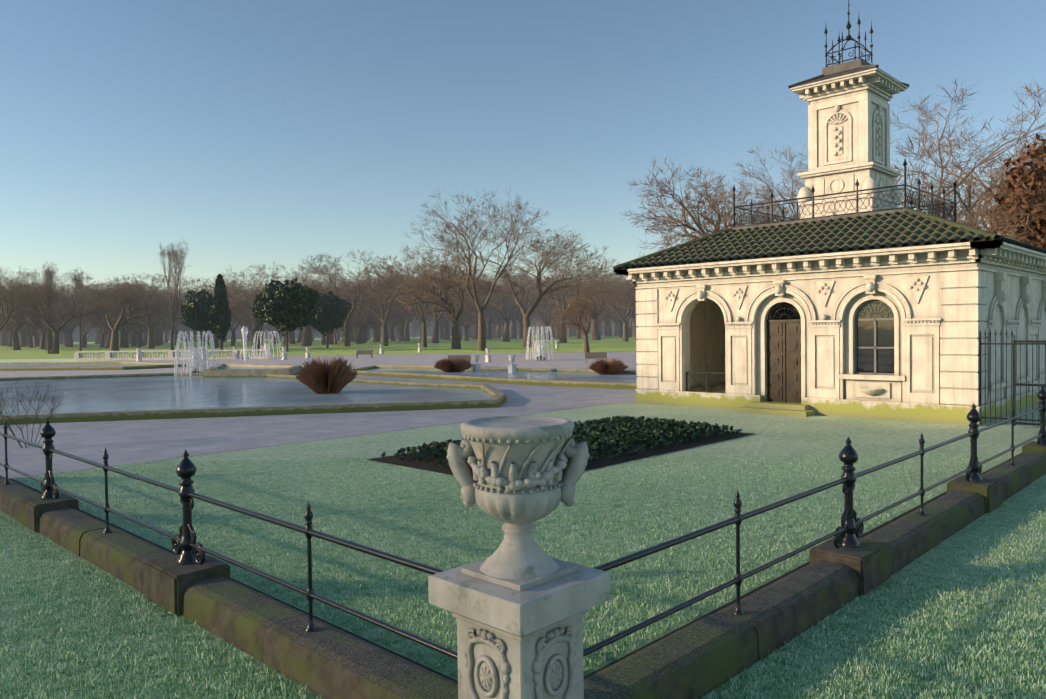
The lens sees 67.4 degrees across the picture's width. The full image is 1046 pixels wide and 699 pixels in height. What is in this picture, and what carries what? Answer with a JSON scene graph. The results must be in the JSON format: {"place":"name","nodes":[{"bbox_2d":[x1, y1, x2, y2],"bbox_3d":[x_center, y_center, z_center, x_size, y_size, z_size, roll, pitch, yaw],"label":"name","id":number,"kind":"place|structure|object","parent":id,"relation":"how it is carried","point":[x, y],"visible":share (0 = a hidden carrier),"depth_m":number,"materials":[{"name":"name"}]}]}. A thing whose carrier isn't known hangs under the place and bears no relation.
{"place":"outdoors","nodes":[
{"label":"outdoors","id":0,"kind":"place"},
{"bbox_2d":[0,364,143,367],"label":"pond water","id":1,"kind":"structure","parent":0,"point":[55,365],"depth_m":72.92,"materials":[{"name":"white liquid"}]},
{"bbox_2d":[0,376,491,414],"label":"pond water","id":2,"kind":"structure","parent":0,"point":[133,393],"depth_m":34.94,"materials":[{"name":"blue liquid"}]},
{"bbox_2d":[294,355,627,393],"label":"dry reed clumps","id":3,"kind":"object","parent":2,"relation":"in","point":[320,377],"visible":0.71,"depth_m":34.64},
{"bbox_2d":[0,352,637,478],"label":"paved path","id":4,"kind":"structure","parent":0,"point":[123,442],"depth_m":24.34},
{"bbox_2d":[0,380,65,447],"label":"bare shrub","id":5,"kind":"object","parent":4,"relation":"on","point":[3,418],"visible":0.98,"depth_m":19.71,"materials":[{"name":"brown plant"}]},
{"bbox_2d":[0,362,185,370],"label":"pond kerb","id":6,"kind":"structure","parent":4,"relation":"on","point":[147,365],"depth_m":64.88,"materials":[{"name":"stone"}]},
{"bbox_2d":[203,364,301,377],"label":"basin kerb","id":7,"kind":"structure","parent":4,"relation":"on","point":[213,372],"depth_m":48.88,"materials":[{"name":"stone"}]},
{"bbox_2d":[217,366,288,369],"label":"basin water","id":8,"kind":"structure","parent":7,"relation":"in","point":[239,368],"depth_m":54.22,"materials":[{"name":"white liquid"}]},
{"bbox_2d":[174,326,554,375],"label":"fountain jets","id":9,"kind":"object","parent":7,"relation":"on","point":[195,360],"visible":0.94,"depth_m":69.32},
{"bbox_2d":[0,373,506,424],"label":"pond kerb","id":10,"kind":"structure","parent":4,"relation":"on","point":[498,398],"depth_m":27.02,"materials":[{"name":"stone"}]},
{"bbox_2d":[74,341,558,372],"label":"balustrade and urns","id":11,"kind":"object","parent":4,"relation":"on","point":[79,355],"visible":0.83,"depth_m":88.73,"materials":[{"name":"white stone"}]},
{"bbox_2d":[400,186,550,350],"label":"bare tree","id":12,"kind":"object","parent":4,"relation":"on","point":[481,344],"visible":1,"depth_m":109.74,"materials":[{"name":"brown plant"}]},
{"bbox_2d":[356,350,606,363],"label":"park benches","id":13,"kind":"object","parent":4,"relation":"on","point":[595,355],"visible":0.77,"depth_m":64.61,"materials":[{"name":"brown wood"}]},
{"bbox_2d":[351,365,637,388],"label":"pond kerb","id":14,"kind":"structure","parent":4,"relation":"on","point":[566,383],"depth_m":43.98,"materials":[{"name":"stone"}]},
{"bbox_2d":[541,289,610,352],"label":"bare tree","id":15,"kind":"object","parent":4,"relation":"on","point":[581,309],"visible":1,"depth_m":94.30,"materials":[{"name":"brown plant"}]},
{"bbox_2d":[0,334,637,358],"bbox_3d":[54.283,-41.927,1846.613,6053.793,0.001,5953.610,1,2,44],"label":"lawn","id":16,"kind":"structure","parent":0,"point":[613,343],"depth_m":146.41,"materials":[{"name":"green plant"}]},
{"bbox_2d":[0,285,52,349],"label":"bare tree","id":17,"kind":"object","parent":16,"relation":"on","point":[15,341],"visible":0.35,"depth_m":169.99,"materials":[{"name":"brown plant"}]},
{"bbox_2d":[0,266,64,330],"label":"bare tree","id":18,"kind":"object","parent":16,"relation":"on","point":[7,317],"visible":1,"depth_m":116.86,"materials":[{"name":"brown plant"}]},
{"bbox_2d":[3,313,68,347],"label":"bare tree","id":19,"kind":"object","parent":16,"relation":"on","point":[30,343],"visible":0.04,"depth_m":208.60,"materials":[{"name":"brown plant"}]},
{"bbox_2d":[31,262,58,353],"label":"bare tree","id":20,"kind":"object","parent":16,"relation":"on","point":[48,270],"visible":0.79,"depth_m":128.44,"materials":[{"name":"brown plant"}]},
{"bbox_2d":[13,300,87,344],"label":"bare tree","id":21,"kind":"object","parent":16,"relation":"on","point":[53,319],"visible":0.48,"depth_m":167.77,"materials":[{"name":"brown plant"}]},
{"bbox_2d":[1,284,100,348],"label":"bare tree","id":22,"kind":"object","parent":16,"relation":"on","point":[42,341],"visible":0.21,"depth_m":176.73,"materials":[{"name":"brown plant"}]},
{"bbox_2d":[0,291,108,349],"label":"bare tree","id":23,"kind":"object","parent":16,"relation":"on","point":[44,330],"visible":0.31,"depth_m":163.92,"materials":[{"name":"brown plant"}]},
{"bbox_2d":[34,293,90,346],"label":"bare tree","id":24,"kind":"object","parent":16,"relation":"on","point":[70,340],"visible":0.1,"depth_m":204.53,"materials":[{"name":"brown plant"}]},
{"bbox_2d":[0,270,132,353],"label":"bare tree","id":25,"kind":"object","parent":16,"relation":"on","point":[55,345],"visible":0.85,"depth_m":128.27,"materials":[{"name":"brown plant"}]},
{"bbox_2d":[55,302,102,347],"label":"bare tree","id":26,"kind":"object","parent":16,"relation":"on","point":[83,340],"visible":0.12,"depth_m":192.07,"materials":[{"name":"brown plant"}]},
{"bbox_2d":[69,268,91,350],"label":"bare tree","id":27,"kind":"object","parent":16,"relation":"on","point":[79,288],"visible":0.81,"depth_m":143.27,"materials":[{"name":"brown plant"}]},
{"bbox_2d":[69,304,114,346],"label":"bare tree","id":28,"kind":"object","parent":16,"relation":"on","point":[102,340],"visible":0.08,"depth_m":194.39,"materials":[{"name":"brown plant"}]},
{"bbox_2d":[61,283,168,347],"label":"bare tree","id":29,"kind":"object","parent":16,"relation":"on","point":[108,340],"visible":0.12,"depth_m":182.74,"materials":[{"name":"brown plant"}]},
{"bbox_2d":[86,295,158,347],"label":"bare tree","id":30,"kind":"object","parent":16,"relation":"on","point":[126,344],"visible":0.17,"depth_m":183.20,"materials":[{"name":"brown plant"}]},
{"bbox_2d":[78,282,167,347],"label":"bare tree","id":31,"kind":"object","parent":16,"relation":"on","point":[121,341],"visible":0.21,"depth_m":189.60,"materials":[{"name":"brown plant"}]},
{"bbox_2d":[74,296,180,345],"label":"bare tree","id":32,"kind":"object","parent":16,"relation":"on","point":[133,341],"visible":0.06,"depth_m":207.15,"materials":[{"name":"brown plant"}]},
{"bbox_2d":[75,275,183,350],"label":"bare tree","id":33,"kind":"object","parent":16,"relation":"on","point":[114,341],"visible":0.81,"depth_m":142.26,"materials":[{"name":"brown plant"}]},
{"bbox_2d":[103,298,174,346],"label":"bare tree","id":34,"kind":"object","parent":16,"relation":"on","point":[138,339],"visible":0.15,"depth_m":187.10,"materials":[{"name":"brown plant"}]},
{"bbox_2d":[93,286,185,344],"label":"bare tree","id":35,"kind":"object","parent":16,"relation":"on","point":[145,339],"visible":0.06,"depth_m":236.81,"materials":[{"name":"brown plant"}]},
{"bbox_2d":[66,272,213,348],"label":"bare tree","id":36,"kind":"object","parent":16,"relation":"on","point":[150,342],"visible":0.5,"depth_m":162.26,"materials":[{"name":"brown plant"}]},
{"bbox_2d":[119,281,193,345],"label":"bare tree","id":37,"kind":"object","parent":16,"relation":"on","point":[156,339],"visible":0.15,"depth_m":207.12,"materials":[{"name":"brown plant"}]},
{"bbox_2d":[147,310,181,344],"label":"bare tree","id":38,"kind":"object","parent":16,"relation":"on","point":[169,321],"visible":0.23,"depth_m":226.66,"materials":[{"name":"brown plant"}]},
{"bbox_2d":[157,237,189,349],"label":"bare tree","id":39,"kind":"object","parent":16,"relation":"on","point":[177,262],"visible":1,"depth_m":123.33,"materials":[{"name":"brown plant"}]},
{"bbox_2d":[180,289,214,346],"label":"evergreen tree","id":40,"kind":"object","parent":16,"relation":"on","point":[195,309],"visible":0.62,"depth_m":136.22,"materials":[{"name":"green plant"}]},
{"bbox_2d":[160,276,258,348],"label":"bare tree","id":41,"kind":"object","parent":16,"relation":"on","point":[214,335],"visible":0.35,"depth_m":158.24,"materials":[{"name":"brown plant"}]},
{"bbox_2d":[208,272,231,349],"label":"conifer tree","id":42,"kind":"object","parent":16,"relation":"on","point":[219,317],"visible":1,"depth_m":129.85,"materials":[{"name":"green plant"}]},
{"bbox_2d":[229,291,255,345],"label":"bare tree","id":43,"kind":"object","parent":16,"relation":"on","point":[233,337],"visible":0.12,"depth_m":190.27,"materials":[{"name":"brown plant"}]},
{"bbox_2d":[202,262,314,348],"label":"bare tree","id":44,"kind":"object","parent":16,"relation":"on","point":[259,323],"visible":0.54,"depth_m":141.75,"materials":[{"name":"brown plant"}]},
{"bbox_2d":[233,285,302,345],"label":"bare tree","id":45,"kind":"object","parent":16,"relation":"on","point":[260,327],"visible":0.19,"depth_m":180.33,"materials":[{"name":"brown plant"}]},
{"bbox_2d":[251,278,320,351],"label":"holm oak tree","id":46,"kind":"object","parent":16,"relation":"on","point":[273,304],"visible":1,"depth_m":117.11,"materials":[{"name":"green plant"}]},
{"bbox_2d":[0,311,631,341],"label":"woodland trees","id":47,"kind":"object","parent":16,"relation":"on","point":[429,331],"visible":0.1,"depth_m":454.70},
{"bbox_2d":[282,266,374,346],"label":"bare tree","id":48,"kind":"object","parent":16,"relation":"on","point":[306,340],"visible":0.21,"depth_m":168.43,"materials":[{"name":"brown plant"}]},
{"bbox_2d":[308,291,351,347],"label":"evergreen tree","id":49,"kind":"object","parent":16,"relation":"on","point":[330,315],"visible":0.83,"depth_m":143.24,"materials":[{"name":"green plant"}]},
{"bbox_2d":[280,248,406,346],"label":"bare tree","id":50,"kind":"object","parent":16,"relation":"on","point":[346,338],"visible":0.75,"depth_m":158.82,"materials":[{"name":"brown plant"}]},
{"bbox_2d":[333,293,400,341],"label":"bare tree","id":51,"kind":"object","parent":16,"relation":"on","point":[375,336],"visible":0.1,"depth_m":227.07,"materials":[{"name":"brown plant"}]},
{"bbox_2d":[346,297,401,343],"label":"bare tree","id":52,"kind":"object","parent":16,"relation":"on","point":[360,338],"visible":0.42,"depth_m":193.86,"materials":[{"name":"brown plant"}]},
{"bbox_2d":[330,284,422,342],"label":"bare tree","id":53,"kind":"object","parent":16,"relation":"on","point":[364,330],"visible":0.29,"depth_m":205.86,"materials":[{"name":"brown plant"}]},
{"bbox_2d":[317,260,443,345],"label":"bare tree","id":54,"kind":"object","parent":16,"relation":"on","point":[384,341],"visible":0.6,"depth_m":157.22,"materials":[{"name":"brown plant"}]},
{"bbox_2d":[377,276,464,341],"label":"bare tree","id":55,"kind":"object","parent":16,"relation":"on","point":[406,332],"visible":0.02,"depth_m":232.89,"materials":[{"name":"brown plant"}]},
{"bbox_2d":[368,244,480,347],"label":"bare tree","id":56,"kind":"object","parent":16,"relation":"on","point":[424,336],"visible":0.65,"depth_m":138.30,"materials":[{"name":"brown plant"}]},
{"bbox_2d":[377,248,493,348],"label":"bare tree","id":57,"kind":"object","parent":16,"relation":"on","point":[449,309],"visible":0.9,"depth_m":122.91,"materials":[{"name":"brown plant"}]},
{"bbox_2d":[387,263,489,342],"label":"bare tree","id":58,"kind":"object","parent":16,"relation":"on","point":[435,334],"visible":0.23,"depth_m":188.10,"materials":[{"name":"brown plant"}]},
{"bbox_2d":[416,282,491,339],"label":"bare tree","id":59,"kind":"object","parent":16,"relation":"on","point":[447,334],"visible":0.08,"depth_m":267.44,"materials":[{"name":"brown plant"}]},
{"bbox_2d":[437,302,484,340],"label":"bare tree","id":60,"kind":"object","parent":16,"relation":"on","point":[466,336],"visible":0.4,"depth_m":232.20,"materials":[{"name":"brown plant"}]},
{"bbox_2d":[414,277,519,340],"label":"bare tree","id":61,"kind":"object","parent":16,"relation":"on","point":[473,304],"visible":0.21,"depth_m":232.99,"materials":[{"name":"brown plant"}]},
{"bbox_2d":[443,269,547,341],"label":"bare tree","id":62,"kind":"object","parent":16,"relation":"on","point":[506,337],"visible":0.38,"depth_m":199.18,"materials":[{"name":"brown plant"}]},
{"bbox_2d":[477,284,528,338],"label":"bare tree","id":63,"kind":"object","parent":16,"relation":"on","point":[489,334],"visible":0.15,"depth_m":266.89,"materials":[{"name":"brown plant"}]},
{"bbox_2d":[469,283,545,338],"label":"bare tree","id":64,"kind":"object","parent":16,"relation":"on","point":[513,333],"visible":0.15,"depth_m":278.52,"materials":[{"name":"brown plant"}]},
{"bbox_2d":[494,283,551,338],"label":"bare tree","id":65,"kind":"object","parent":16,"relation":"on","point":[520,320],"visible":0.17,"depth_m":277.54,"materials":[{"name":"brown plant"}]},
{"bbox_2d":[444,226,616,346],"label":"bare tree","id":66,"kind":"object","parent":16,"relation":"on","point":[526,319],"visible":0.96,"depth_m":129.29,"materials":[{"name":"brown plant"}]},
{"bbox_2d":[494,277,583,339],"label":"bare tree","id":67,"kind":"object","parent":16,"relation":"on","point":[544,319],"visible":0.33,"depth_m":234.21,"materials":[{"name":"brown plant"}]},
{"bbox_2d":[510,279,621,338],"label":"bare tree","id":68,"kind":"object","parent":16,"relation":"on","point":[557,330],"visible":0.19,"depth_m":245.12,"materials":[{"name":"brown plant"}]},
{"bbox_2d":[503,247,633,342],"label":"bare tree","id":69,"kind":"object","parent":16,"relation":"on","point":[562,337],"visible":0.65,"depth_m":166.93,"materials":[{"name":"brown plant"}]},
{"bbox_2d":[524,262,632,339],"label":"bare tree","id":70,"kind":"object","parent":16,"relation":"on","point":[595,333],"visible":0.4,"depth_m":206.23,"materials":[{"name":"brown plant"}]},
{"bbox_2d":[582,296,620,328],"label":"bare tree","id":71,"kind":"object","parent":16,"relation":"on","point":[599,322],"visible":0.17,"depth_m":239.38,"materials":[{"name":"brown plant"}]},
{"bbox_2d":[579,265,636,341],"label":"bare tree","id":72,"kind":"object","parent":16,"relation":"on","point":[625,336],"visible":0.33,"depth_m":178.23,"materials":[{"name":"brown plant"}]},
{"bbox_2d":[586,277,637,338],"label":"bare tree","id":73,"kind":"object","parent":16,"relation":"on","point":[634,326],"visible":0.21,"depth_m":226.00,"materials":[{"name":"brown plant"}]},
{"bbox_2d":[595,280,636,313],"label":"bare tree","id":74,"kind":"object","parent":16,"relation":"on","point":[624,305],"visible":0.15,"depth_m":184.90,"materials":[{"name":"brown plant"}]},
{"bbox_2d":[604,254,644,309],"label":"bare tree","id":75,"kind":"object","parent":16,"relation":"on","point":[616,293],"visible":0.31,"depth_m":163.45,"materials":[{"name":"brown plant"}]},
{"bbox_2d":[364,368,637,382],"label":"pond water","id":76,"kind":"structure","parent":0,"point":[598,377],"depth_m":47.11,"materials":[{"name":"blue liquid"}]},
{"bbox_2d":[0,351,1045,698],"bbox_3d":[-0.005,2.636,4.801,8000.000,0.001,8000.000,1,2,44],"label":"lawn","id":77,"kind":"structure","parent":0,"point":[776,437],"depth_m":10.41,"materials":[{"name":"green plant"}]},
{"bbox_2d":[350,274,433,340],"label":"bare tree","id":78,"kind":"object","parent":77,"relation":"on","point":[401,332],"visible":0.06,"depth_m":243.17,"materials":[{"name":"brown plant"}]},
{"bbox_2d":[420,278,535,338],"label":"bare tree","id":79,"kind":"object","parent":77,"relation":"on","point":[475,334],"visible":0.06,"depth_m":278.28,"materials":[{"name":"brown plant"}]},
{"bbox_2d":[428,558,609,698],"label":"corner pedestal","id":80,"kind":"object","parent":77,"relation":"on","point":[522,644],"visible":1,"depth_m":4.54,"materials":[{"name":"stone"}]},
{"bbox_2d":[446,416,589,590],"bbox_3d":[-0.028,0.898,4.760,0.694,0.926,0.694,1,2,44],"label":"carved urn","id":81,"kind":"object","parent":80,"relation":"on","point":[518,481],"visible":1,"depth_m":4.59,"materials":[{"name":"stone"}]},
{"bbox_2d":[0,451,1045,698],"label":"kerb stones","id":82,"kind":"object","parent":77,"relation":"on","point":[704,655],"visible":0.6,"depth_m":6.79,"materials":[{"name":"stone"}]},
{"bbox_2d":[9,453,1021,682],"bbox_3d":[1.651,2.309,17.132,14.150,0.001,19.450,1,2,44],"label":"moss","id":83,"kind":"object","parent":82,"relation":"on","point":[705,615],"depth_m":7.99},
{"bbox_2d":[19,441,1045,615],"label":"kerb blocks","id":84,"kind":"structure","parent":77,"relation":"on","point":[168,579],"depth_m":8.20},
{"bbox_2d":[0,385,1045,659],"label":"iron railing","id":85,"kind":"object","parent":84,"relation":"on","point":[188,547],"visible":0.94,"depth_m":8.06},
{"bbox_2d":[366,425,752,474],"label":"flower bed soil","id":86,"kind":"structure","parent":77,"relation":"on","point":[434,465],"depth_m":16.92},
{"bbox_2d":[381,415,741,470],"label":"flower bed plants","id":87,"kind":"object","parent":86,"relation":"on","point":[592,434],"visible":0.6,"depth_m":18.57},
{"bbox_2d":[705,140,893,225],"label":"bare tree","id":88,"kind":"object","parent":77,"relation":"on","point":[788,190],"visible":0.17,"depth_m":87.52,"materials":[{"name":"brown plant"}]},
{"bbox_2d":[899,159,1018,240],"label":"bare tree","id":89,"kind":"object","parent":77,"relation":"on","point":[947,191],"visible":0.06,"depth_m":93.22,"materials":[{"name":"brown plant"}]},
{"bbox_2d":[978,328,1045,425],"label":"tall iron fence","id":90,"kind":"object","parent":77,"relation":"on","point":[1026,343],"visible":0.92,"depth_m":20.87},
{"bbox_2d":[0,0,1045,294],"label":"sky","id":91,"kind":"structure","parent":0,"point":[249,133],"materials":[{"name":"blue"}]},
{"bbox_2d":[623,154,795,252],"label":"bare tree","id":92,"kind":"object","parent":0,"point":[699,229],"visible":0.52,"depth_m":72.16,"materials":[{"name":"brown plant"}]},
{"bbox_2d":[637,262,1045,405],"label":"pump house walls","id":93,"kind":"structure","parent":0,"point":[703,336],"depth_m":25.26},
{"bbox_2d":[686,372,725,391],"bbox_3d":[6.456,1.168,27.434,1.720,0.745,0.040,1,2,44],"label":"railing","id":94,"kind":"object","parent":93,"relation":"in","point":[707,373],"visible":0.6,"depth_m":27.45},
{"bbox_2d":[766,319,800,402],"bbox_3d":[8.499,0.381,25.446,1.260,2.700,0.100,1,2,44],"label":"door","id":95,"kind":"structure","parent":93,"relation":"in","point":[783,360],"depth_m":25.45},
{"bbox_2d":[768,302,799,319],"bbox_3d":[8.470,-1.278,25.399,1.153,0.621,0.024,1,2,44],"label":"fanlight grille","id":96,"kind":"object","parent":93,"relation":"in","point":[781,311],"visible":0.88,"depth_m":25.46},
{"bbox_2d":[618,208,991,269],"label":"pump house roof deck","id":97,"kind":"structure","parent":93,"relation":"on","point":[963,240],"depth_m":25.26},
{"bbox_2d":[613,207,1045,269],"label":"pump house roof tiles","id":98,"kind":"object","parent":97,"relation":"on","point":[908,226],"visible":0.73,"depth_m":25.08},
{"bbox_2d":[614,240,1045,425],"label":"pump house dressings","id":99,"kind":"structure","parent":93,"relation":"attached to","point":[904,403],"depth_m":23.85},
{"bbox_2d":[770,303,800,319],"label":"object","id":100,"kind":"structure","parent":99,"relation":"on","point":[785,317],"depth_m":28.35,"materials":[{"name":"glass"}]},
{"bbox_2d":[857,301,893,372],"bbox_3d":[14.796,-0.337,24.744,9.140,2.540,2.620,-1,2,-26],"label":"window glass","id":101,"kind":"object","parent":99,"relation":"on","point":[865,338],"depth_m":23.48,"materials":[{"name":"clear glass"}]},
{"bbox_2d":[855,299,893,374],"bbox_3d":[10.539,-0.400,23.454,1.200,2.300,0.050,1,2,44],"label":"window frame","id":102,"kind":"object","parent":93,"relation":"in","point":[875,347],"visible":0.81,"depth_m":23.45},
{"bbox_2d":[732,159,956,226],"bbox_3d":[11.785,-5.360,28.793,6.083,1.670,5.430,1,2,44],"label":"roof railing","id":103,"kind":"object","parent":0,"point":[910,202],"visible":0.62,"depth_m":26.95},
{"bbox_2d":[790,68,907,218],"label":"tower","id":104,"kind":"structure","parent":0,"point":[848,130],"depth_m":28.26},
{"bbox_2d":[788,59,909,88],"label":"tower roof","id":105,"kind":"structure","parent":104,"relation":"on","point":[846,68],"depth_m":28.45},
{"bbox_2d":[824,0,872,66],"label":"roof finial cresting","id":106,"kind":"object","parent":105,"relation":"on","point":[848,36],"visible":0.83,"depth_m":28.96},
{"bbox_2d":[765,78,1045,239],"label":"bare tree","id":107,"kind":"object","parent":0,"point":[930,144],"visible":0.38,"depth_m":59.76,"materials":[{"name":"brown plant"}]},
{"bbox_2d":[923,133,1045,248],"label":"bare tree","id":108,"kind":"object","parent":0,"point":[1013,233],"visible":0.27,"depth_m":38.95,"materials":[{"name":"brown plant"}]},
{"bbox_2d":[985,133,1045,248],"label":"copper beech leaves","id":109,"kind":"object","parent":108,"relation":"attached to","point":[1020,170],"visible":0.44,"depth_m":37.30,"materials":[{"name":"brown plant"}]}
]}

